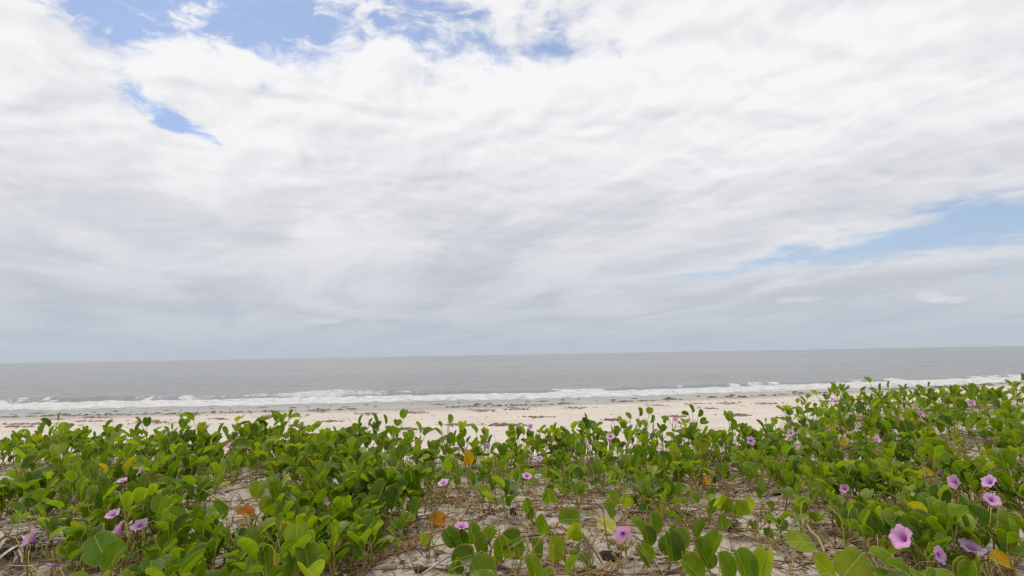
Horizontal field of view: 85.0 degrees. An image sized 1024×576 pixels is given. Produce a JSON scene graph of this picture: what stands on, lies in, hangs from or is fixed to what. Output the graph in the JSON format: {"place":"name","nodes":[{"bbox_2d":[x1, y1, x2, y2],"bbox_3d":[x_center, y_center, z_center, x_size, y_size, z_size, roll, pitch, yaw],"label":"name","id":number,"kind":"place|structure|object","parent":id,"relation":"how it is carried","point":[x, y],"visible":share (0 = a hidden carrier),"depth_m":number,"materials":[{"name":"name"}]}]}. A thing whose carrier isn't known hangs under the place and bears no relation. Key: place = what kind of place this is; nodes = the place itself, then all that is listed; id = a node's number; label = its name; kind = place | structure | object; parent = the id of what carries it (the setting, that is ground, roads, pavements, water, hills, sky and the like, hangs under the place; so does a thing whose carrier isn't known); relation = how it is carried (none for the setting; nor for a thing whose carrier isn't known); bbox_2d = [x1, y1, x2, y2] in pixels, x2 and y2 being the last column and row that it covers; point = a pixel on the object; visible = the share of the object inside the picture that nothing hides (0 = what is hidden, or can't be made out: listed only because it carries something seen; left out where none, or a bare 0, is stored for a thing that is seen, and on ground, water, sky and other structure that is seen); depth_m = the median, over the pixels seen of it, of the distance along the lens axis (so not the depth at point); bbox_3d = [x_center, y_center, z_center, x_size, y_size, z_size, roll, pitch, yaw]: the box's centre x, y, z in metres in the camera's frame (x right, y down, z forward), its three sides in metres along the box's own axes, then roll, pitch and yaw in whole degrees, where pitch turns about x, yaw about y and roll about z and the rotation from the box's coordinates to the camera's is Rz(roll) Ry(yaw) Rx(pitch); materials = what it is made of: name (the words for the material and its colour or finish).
{"place":"outdoors","nodes":[
{"label":"outdoors","id":0,"kind":"place"},
{"bbox_2d":[0,346,1023,416],"bbox_3d":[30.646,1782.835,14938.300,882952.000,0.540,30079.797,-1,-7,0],"label":"sea","id":1,"kind":"structure","parent":0,"point":[152,387],"depth_m":47.28,"materials":[{"name":"liquid"}]},
{"bbox_2d":[0,382,1023,575],"bbox_3d":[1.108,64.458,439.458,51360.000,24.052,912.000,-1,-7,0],"label":"beach","id":2,"kind":"structure","parent":0,"point":[601,412],"depth_m":3.18,"materials":[{"name":"beige sand"}]},
{"bbox_2d":[0,466,60,520],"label":"morning glory vine","id":3,"kind":"object","parent":2,"relation":"on","point":[22,488],"visible":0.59,"depth_m":1.84,"materials":[{"name":"green plant"}]},
{"bbox_2d":[0,412,75,469],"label":"morning glory vine","id":4,"kind":"object","parent":2,"relation":"on","point":[7,444],"visible":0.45,"depth_m":2.79,"materials":[{"name":"green plant"}]},
{"bbox_2d":[0,465,80,515],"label":"morning glory vine","id":5,"kind":"object","parent":2,"relation":"on","point":[51,478],"visible":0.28,"depth_m":1.86,"materials":[{"name":"green plant"}]},
{"bbox_2d":[0,516,82,563],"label":"dry palm frond","id":6,"kind":"object","parent":2,"relation":"on","point":[11,542],"visible":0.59,"depth_m":1.47,"materials":[{"name":"grey plant"}]},
{"bbox_2d":[2,471,126,537],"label":"morning glory vine","id":7,"kind":"object","parent":2,"relation":"on","point":[78,483],"visible":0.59,"depth_m":1.69,"materials":[{"name":"green plant"}]},
{"bbox_2d":[0,476,137,556],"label":"morning glory vine","id":8,"kind":"object","parent":2,"relation":"on","point":[19,516],"visible":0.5,"depth_m":1.49,"materials":[{"name":"green plant"}]},
{"bbox_2d":[15,419,127,469],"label":"morning glory vine","id":9,"kind":"object","parent":2,"relation":"on","point":[78,436],"visible":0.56,"depth_m":2.62,"materials":[{"name":"green plant"}]},
{"bbox_2d":[16,508,139,575],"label":"morning glory vine","id":10,"kind":"object","parent":2,"relation":"on","point":[67,547],"visible":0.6,"depth_m":1.35,"materials":[{"name":"green plant"}]},
{"bbox_2d":[0,442,163,494],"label":"morning glory vine","id":11,"kind":"object","parent":2,"relation":"on","point":[54,460],"visible":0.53,"depth_m":2.20,"materials":[{"name":"green plant"}]},
{"bbox_2d":[2,477,231,552],"bbox_3d":[-1.169,0.630,1.644,0.517,0.209,0.433,-1,-7,0],"label":"morning glory vine","id":12,"kind":"object","parent":2,"relation":"on","point":[143,491],"visible":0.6,"depth_m":1.51,"materials":[{"name":"green plant"}]},
{"bbox_2d":[44,491,193,575],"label":"morning glory vine","id":13,"kind":"object","parent":2,"relation":"on","point":[99,546],"visible":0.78,"depth_m":1.25,"materials":[{"name":"green plant"}]},
{"bbox_2d":[65,442,185,512],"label":"morning glory vine","id":14,"kind":"object","parent":2,"relation":"on","point":[91,471],"visible":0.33,"depth_m":2.07,"materials":[{"name":"green plant"}]},
{"bbox_2d":[30,494,229,563],"bbox_3d":[-0.944,0.624,1.480,0.547,0.172,0.249,-1,-7,0],"label":"morning glory vine","id":15,"kind":"object","parent":2,"relation":"on","point":[157,504],"visible":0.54,"depth_m":1.45,"materials":[{"name":"green plant"}]},
{"bbox_2d":[71,542,223,575],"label":"morning glory vine","id":16,"kind":"object","parent":2,"relation":"on","point":[180,562],"visible":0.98,"depth_m":1.10,"materials":[{"name":"green plant"}]},
{"bbox_2d":[75,417,225,468],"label":"morning glory vine","id":17,"kind":"object","parent":2,"relation":"on","point":[101,443],"visible":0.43,"depth_m":2.57,"materials":[{"name":"green plant"}]},
{"bbox_2d":[128,475,213,537],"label":"morning glory vine","id":18,"kind":"object","parent":2,"relation":"on","point":[187,483],"visible":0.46,"depth_m":1.79,"materials":[{"name":"green plant"}]},
{"bbox_2d":[108,443,264,495],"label":"morning glory vine","id":19,"kind":"object","parent":2,"relation":"on","point":[135,470],"visible":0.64,"depth_m":2.10,"materials":[{"name":"green plant"}]},
{"bbox_2d":[137,507,241,569],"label":"morning glory vine","id":20,"kind":"object","parent":2,"relation":"on","point":[154,548],"visible":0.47,"depth_m":1.30,"materials":[{"name":"green plant"}]},
{"bbox_2d":[119,412,273,466],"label":"morning glory vine","id":21,"kind":"object","parent":2,"relation":"on","point":[188,435],"visible":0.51,"depth_m":2.54,"materials":[{"name":"green plant"}]},
{"bbox_2d":[155,460,260,508],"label":"morning glory vine","id":22,"kind":"object","parent":2,"relation":"on","point":[217,472],"visible":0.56,"depth_m":1.91,"materials":[{"name":"green plant"}]},
{"bbox_2d":[117,438,298,494],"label":"morning glory vine","id":23,"kind":"object","parent":2,"relation":"on","point":[191,462],"visible":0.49,"depth_m":2.23,"materials":[{"name":"green plant"}]},
{"bbox_2d":[136,478,292,552],"bbox_3d":[-0.782,0.615,1.508,0.385,0.180,0.223,3,-8,-31],"label":"morning glory vine","id":24,"kind":"object","parent":2,"relation":"on","point":[267,505],"visible":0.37,"depth_m":1.54,"materials":[{"name":"green plant"}]},
{"bbox_2d":[187,421,275,474],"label":"morning glory vine","id":25,"kind":"object","parent":2,"relation":"on","point":[257,436],"visible":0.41,"depth_m":2.51,"materials":[{"name":"green plant"}]},
{"bbox_2d":[168,506,301,573],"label":"morning glory vine","id":26,"kind":"object","parent":2,"relation":"on","point":[204,529],"visible":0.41,"depth_m":1.33,"materials":[{"name":"green plant"}]},
{"bbox_2d":[197,409,306,470],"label":"morning glory vine","id":27,"kind":"object","parent":2,"relation":"on","point":[277,430],"visible":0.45,"depth_m":2.63,"materials":[{"name":"green plant"}]},
{"bbox_2d":[194,522,327,575],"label":"morning glory vine","id":28,"kind":"object","parent":2,"relation":"on","point":[299,551],"visible":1,"depth_m":1.08,"materials":[{"name":"green plant"}]},
{"bbox_2d":[206,435,325,495],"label":"morning glory vine","id":29,"kind":"object","parent":2,"relation":"on","point":[264,455],"visible":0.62,"depth_m":2.17,"materials":[{"name":"green plant"}]},
{"bbox_2d":[215,493,352,567],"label":"morning glory vine","id":30,"kind":"object","parent":2,"relation":"on","point":[285,511],"visible":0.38,"depth_m":1.38,"materials":[{"name":"green plant"}]},
{"bbox_2d":[211,433,356,493],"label":"morning glory vine","id":31,"kind":"object","parent":2,"relation":"on","point":[293,455],"visible":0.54,"depth_m":2.06,"materials":[{"name":"green plant"}]},
{"bbox_2d":[262,421,396,469],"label":"morning glory vine","id":32,"kind":"object","parent":2,"relation":"on","point":[295,436],"visible":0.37,"depth_m":2.58,"materials":[{"name":"green plant"}]},
{"bbox_2d":[310,436,398,492],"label":"morning glory vine","id":33,"kind":"object","parent":2,"relation":"on","point":[354,453],"visible":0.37,"depth_m":2.06,"materials":[{"name":"green plant"}]},
{"bbox_2d":[293,452,441,516],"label":"morning glory vine","id":34,"kind":"object","parent":2,"relation":"on","point":[322,469],"visible":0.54,"depth_m":1.64,"materials":[{"name":"green plant"}]},
{"bbox_2d":[274,495,463,575],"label":"morning glory vine","id":35,"kind":"object","parent":2,"relation":"on","point":[367,527],"visible":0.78,"depth_m":1.31,"materials":[{"name":"green plant"}]},
{"bbox_2d":[329,465,414,575],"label":"morning glory vine","id":36,"kind":"object","parent":2,"relation":"on","point":[376,488],"visible":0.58,"depth_m":1.59,"materials":[{"name":"green plant"}]},
{"bbox_2d":[331,408,463,467],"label":"morning glory vine","id":37,"kind":"object","parent":2,"relation":"on","point":[382,440],"visible":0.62,"depth_m":2.57,"materials":[{"name":"green plant"}]},
{"bbox_2d":[375,453,453,526],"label":"morning glory vine","id":38,"kind":"object","parent":2,"relation":"on","point":[418,473],"visible":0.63,"depth_m":1.67,"materials":[{"name":"green plant"}]},
{"bbox_2d":[384,436,487,489],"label":"morning glory vine","id":39,"kind":"object","parent":2,"relation":"on","point":[416,452],"visible":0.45,"depth_m":2.35,"materials":[{"name":"green plant"}]},
{"bbox_2d":[396,414,488,470],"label":"morning glory vine","id":40,"kind":"object","parent":2,"relation":"on","point":[467,457],"visible":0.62,"depth_m":2.41,"materials":[{"name":"green plant"}]},
{"bbox_2d":[386,496,500,556],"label":"morning glory vine","id":41,"kind":"object","parent":2,"relation":"on","point":[414,503],"visible":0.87,"depth_m":1.46,"materials":[{"name":"green plant"}]},
{"bbox_2d":[420,521,523,575],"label":"morning glory vine","id":42,"kind":"object","parent":2,"relation":"on","point":[458,538],"visible":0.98,"depth_m":1.32,"materials":[{"name":"green plant"}]},
{"bbox_2d":[433,458,519,492],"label":"morning glory vine","id":43,"kind":"object","parent":2,"relation":"on","point":[496,464],"visible":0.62,"depth_m":2.13,"materials":[{"name":"green plant"}]},
{"bbox_2d":[419,470,560,520],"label":"morning glory vine","id":44,"kind":"object","parent":2,"relation":"on","point":[508,487],"visible":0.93,"depth_m":1.70,"materials":[{"name":"green plant"}]},
{"bbox_2d":[1,385,1006,433],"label":"dry seaweed litter","id":45,"kind":"object","parent":2,"relation":"on","point":[408,428],"visible":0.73,"depth_m":16.69,"materials":[{"name":"brown plant"}]},
{"bbox_2d":[458,423,564,472],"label":"morning glory vine","id":46,"kind":"object","parent":2,"relation":"on","point":[510,445],"visible":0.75,"depth_m":2.47,"materials":[{"name":"green plant"}]},
{"bbox_2d":[0,400,1023,575],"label":"dry straw litter","id":47,"kind":"object","parent":2,"relation":"on","point":[646,570],"visible":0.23,"depth_m":1.57,"materials":[{"name":"beige plant"}]},
{"bbox_2d":[0,398,1023,575],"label":"trailing stem tangle","id":48,"kind":"object","parent":2,"relation":"on","point":[646,514],"visible":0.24,"depth_m":1.53,"materials":[{"name":"plant"}]},
{"bbox_2d":[515,507,582,562],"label":"morning glory vine","id":49,"kind":"object","parent":2,"relation":"on","point":[570,516],"visible":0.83,"depth_m":1.39,"materials":[{"name":"green plant"}]},
{"bbox_2d":[486,413,613,465],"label":"morning glory vine","id":50,"kind":"object","parent":2,"relation":"on","point":[584,424],"visible":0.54,"depth_m":2.63,"materials":[{"name":"green plant"}]},
{"bbox_2d":[505,422,595,468],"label":"morning glory vine","id":51,"kind":"object","parent":2,"relation":"on","point":[538,442],"visible":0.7,"depth_m":2.60,"materials":[{"name":"green plant"}]},
{"bbox_2d":[504,463,621,508],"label":"morning glory vine","id":52,"kind":"object","parent":2,"relation":"on","point":[545,472],"visible":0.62,"depth_m":1.99,"materials":[{"name":"green plant"}]},
{"bbox_2d":[482,434,644,484],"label":"morning glory vine","id":53,"kind":"object","parent":2,"relation":"on","point":[561,456],"visible":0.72,"depth_m":2.31,"materials":[{"name":"green plant"}]},
{"bbox_2d":[540,461,657,496],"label":"morning glory vine","id":54,"kind":"object","parent":2,"relation":"on","point":[578,471],"visible":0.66,"depth_m":2.08,"materials":[{"name":"green plant"}]},
{"bbox_2d":[537,407,702,472],"bbox_3d":[0.456,0.711,2.647,0.698,0.269,0.606,-1,-7,0],"label":"morning glory vine","id":55,"kind":"object","parent":2,"relation":"on","point":[635,430],"visible":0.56,"depth_m":2.65,"materials":[{"name":"green plant"}]},
{"bbox_2d":[560,454,680,515],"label":"morning glory vine","id":56,"kind":"object","parent":2,"relation":"on","point":[633,467],"visible":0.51,"depth_m":1.99,"materials":[{"name":"green plant"}]},
{"bbox_2d":[535,427,725,493],"bbox_3d":[0.476,0.688,2.283,0.804,0.214,0.348,-7,-9,42],"label":"morning glory vine","id":57,"kind":"object","parent":2,"relation":"on","point":[609,453],"visible":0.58,"depth_m":2.34,"materials":[{"name":"green plant"}]},
{"bbox_2d":[621,510,690,568],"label":"morning glory vine","id":58,"kind":"object","parent":2,"relation":"on","point":[677,540],"visible":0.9,"depth_m":1.31,"materials":[{"name":"green plant"}]},
{"bbox_2d":[596,510,715,575],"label":"morning glory vine","id":59,"kind":"object","parent":2,"relation":"on","point":[699,525],"visible":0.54,"depth_m":1.29,"materials":[{"name":"green plant"}]},
{"bbox_2d":[607,404,721,464],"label":"morning glory vine","id":60,"kind":"object","parent":2,"relation":"on","point":[690,430],"visible":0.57,"depth_m":2.56,"materials":[{"name":"green plant"}]},
{"bbox_2d":[575,434,759,487],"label":"morning glory vine","id":61,"kind":"object","parent":2,"relation":"on","point":[701,446],"visible":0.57,"depth_m":2.18,"materials":[{"name":"green plant"}]},
{"bbox_2d":[634,479,744,531],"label":"morning glory vine","id":62,"kind":"object","parent":2,"relation":"on","point":[666,489],"visible":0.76,"depth_m":1.71,"materials":[{"name":"green plant"}]},
{"bbox_2d":[622,456,790,506],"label":"morning glory vine","id":63,"kind":"object","parent":2,"relation":"on","point":[679,473],"visible":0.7,"depth_m":2.02,"materials":[{"name":"green plant"}]},
{"bbox_2d":[681,493,754,531],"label":"morning glory vine","id":64,"kind":"object","parent":2,"relation":"on","point":[725,503],"visible":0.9,"depth_m":1.54,"materials":[{"name":"green plant"}]},
{"bbox_2d":[679,529,773,575],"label":"morning glory vine","id":65,"kind":"object","parent":2,"relation":"on","point":[759,561],"visible":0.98,"depth_m":1.14,"materials":[{"name":"green plant"}]},
{"bbox_2d":[696,451,795,506],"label":"morning glory vine","id":66,"kind":"object","parent":2,"relation":"on","point":[748,470],"visible":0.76,"depth_m":2.06,"materials":[{"name":"green plant"}]},
{"bbox_2d":[699,418,794,477],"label":"morning glory vine","id":67,"kind":"object","parent":2,"relation":"on","point":[749,431],"visible":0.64,"depth_m":2.47,"materials":[{"name":"green plant"}]},
{"bbox_2d":[701,436,803,490],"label":"morning glory vine","id":68,"kind":"object","parent":2,"relation":"on","point":[754,453],"visible":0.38,"depth_m":2.23,"materials":[{"name":"green plant"}]},
{"bbox_2d":[689,509,817,550],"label":"morning glory vine","id":69,"kind":"object","parent":2,"relation":"on","point":[781,523],"visible":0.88,"depth_m":1.48,"materials":[{"name":"green plant"}]},
{"bbox_2d":[701,454,819,497],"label":"morning glory vine","id":70,"kind":"object","parent":2,"relation":"on","point":[769,463],"visible":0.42,"depth_m":2.00,"materials":[{"name":"green plant"}]},
{"bbox_2d":[711,408,830,450],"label":"morning glory vine","id":71,"kind":"object","parent":2,"relation":"on","point":[818,412],"visible":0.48,"depth_m":2.64,"materials":[{"name":"green plant"}]},
{"bbox_2d":[727,434,854,475],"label":"morning glory vine","id":72,"kind":"object","parent":2,"relation":"on","point":[786,448],"visible":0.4,"depth_m":2.21,"materials":[{"name":"green plant"}]},
{"bbox_2d":[764,527,830,568],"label":"morning glory vine","id":73,"kind":"object","parent":2,"relation":"on","point":[793,538],"visible":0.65,"depth_m":1.29,"materials":[{"name":"green plant"}]},
{"bbox_2d":[732,459,889,515],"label":"morning glory vine","id":74,"kind":"object","parent":2,"relation":"on","point":[786,477],"visible":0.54,"depth_m":1.81,"materials":[{"name":"green plant"}]},
{"bbox_2d":[776,390,855,438],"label":"morning glory vine","id":75,"kind":"object","parent":2,"relation":"on","point":[789,411],"visible":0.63,"depth_m":3.14,"materials":[{"name":"green plant"}]},
{"bbox_2d":[759,401,883,455],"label":"morning glory vine","id":76,"kind":"object","parent":2,"relation":"on","point":[817,428],"visible":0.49,"depth_m":2.57,"materials":[{"name":"green plant"}]},
{"bbox_2d":[765,474,881,547],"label":"morning glory vine","id":77,"kind":"object","parent":2,"relation":"on","point":[807,497],"visible":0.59,"depth_m":1.55,"materials":[{"name":"green plant"}]},
{"bbox_2d":[755,448,904,508],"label":"morning glory vine","id":78,"kind":"object","parent":2,"relation":"on","point":[874,480],"visible":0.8,"depth_m":1.72,"materials":[{"name":"green plant"}]},
{"bbox_2d":[814,546,872,575],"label":"morning glory vine","id":79,"kind":"object","parent":2,"relation":"on","point":[850,561],"visible":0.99,"depth_m":1.14,"materials":[{"name":"green plant"}]},
{"bbox_2d":[799,377,889,426],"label":"morning glory vine","id":80,"kind":"object","parent":2,"relation":"on","point":[834,388],"visible":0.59,"depth_m":3.45,"materials":[{"name":"green plant"}]},
{"bbox_2d":[768,427,925,486],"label":"morning glory vine","id":81,"kind":"object","parent":2,"relation":"on","point":[888,452],"visible":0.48,"depth_m":2.20,"materials":[{"name":"green plant"}]},
{"bbox_2d":[786,496,945,570],"bbox_3d":[0.905,0.594,1.369,0.467,0.143,0.309,-3,-7,19],"label":"morning glory vine","id":82,"kind":"object","parent":2,"relation":"on","point":[848,515],"visible":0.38,"depth_m":1.40,"materials":[{"name":"green plant"}]},
{"bbox_2d":[792,405,949,451],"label":"morning glory vine","id":83,"kind":"object","parent":2,"relation":"on","point":[876,411],"visible":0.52,"depth_m":2.56,"materials":[{"name":"green plant"}]},
{"bbox_2d":[846,419,963,478],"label":"morning glory vine","id":84,"kind":"object","parent":2,"relation":"on","point":[906,427],"visible":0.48,"depth_m":2.17,"materials":[{"name":"green plant"}]},
{"bbox_2d":[810,480,1001,537],"bbox_3d":[1.055,0.595,1.499,0.295,0.154,0.396,2,-7,-24],"label":"morning glory vine","id":85,"kind":"object","parent":2,"relation":"on","point":[943,493],"visible":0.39,"depth_m":1.48,"materials":[{"name":"green plant"}]},
{"bbox_2d":[802,443,1020,509],"bbox_3d":[1.238,0.585,1.762,0.722,0.233,0.322,-4,-7,21],"label":"morning glory vine","id":86,"kind":"object","parent":2,"relation":"on","point":[934,453],"visible":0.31,"depth_m":1.73,"materials":[{"name":"green plant"}]},
{"bbox_2d":[852,501,975,575],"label":"morning glory vine","id":87,"kind":"object","parent":2,"relation":"on","point":[908,533],"visible":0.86,"depth_m":1.23,"materials":[{"name":"green plant"}]},
{"bbox_2d":[856,396,982,445],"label":"morning glory vine","id":88,"kind":"object","parent":2,"relation":"on","point":[947,421],"visible":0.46,"depth_m":2.57,"materials":[{"name":"green plant"}]},
{"bbox_2d":[818,450,1023,512],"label":"morning glory vine","id":89,"kind":"object","parent":2,"relation":"on","point":[952,480],"visible":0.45,"depth_m":1.67,"materials":[{"name":"green plant"}]},
{"bbox_2d":[868,545,976,575],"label":"morning glory vine","id":90,"kind":"object","parent":2,"relation":"on","point":[965,567],"visible":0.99,"depth_m":1.07,"materials":[{"name":"green plant"}]},
{"bbox_2d":[831,382,1019,418],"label":"morning glory vine","id":91,"kind":"object","parent":2,"relation":"on","point":[944,396],"visible":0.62,"depth_m":3.56,"materials":[{"name":"green plant"}]},
{"bbox_2d":[845,399,1023,453],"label":"morning glory vine","id":92,"kind":"object","parent":2,"relation":"on","point":[941,427],"visible":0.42,"depth_m":2.52,"materials":[{"name":"green plant"}]},
{"bbox_2d":[852,494,1023,575],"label":"morning glory vine","id":93,"kind":"object","parent":2,"relation":"on","point":[932,507],"visible":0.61,"depth_m":1.22,"materials":[{"name":"green plant"}]},
{"bbox_2d":[873,426,1016,483],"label":"morning glory vine","id":94,"kind":"object","parent":2,"relation":"on","point":[916,443],"visible":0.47,"depth_m":2.07,"materials":[{"name":"green plant"}]},
{"bbox_2d":[920,410,1023,477],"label":"morning glory vine","id":95,"kind":"object","parent":2,"relation":"on","point":[1003,434],"visible":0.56,"depth_m":2.15,"materials":[{"name":"green plant"}]},
{"bbox_2d":[932,446,1023,522],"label":"morning glory vine","id":96,"kind":"object","parent":2,"relation":"on","point":[989,482],"visible":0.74,"depth_m":1.58,"materials":[{"name":"green plant"}]},
{"bbox_2d":[934,388,1021,465],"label":"morning glory vine","id":97,"kind":"object","parent":2,"relation":"on","point":[1007,406],"visible":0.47,"depth_m":2.64,"materials":[{"name":"green plant"}]},
{"bbox_2d":[934,494,1023,575],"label":"morning glory vine","id":98,"kind":"object","parent":2,"relation":"on","point":[985,519],"visible":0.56,"depth_m":1.26,"materials":[{"name":"green plant"}]},
{"bbox_2d":[0,0,1023,362],"label":"sky","id":99,"kind":"structure","parent":0,"point":[180,179],"materials":[{"name":"white"}]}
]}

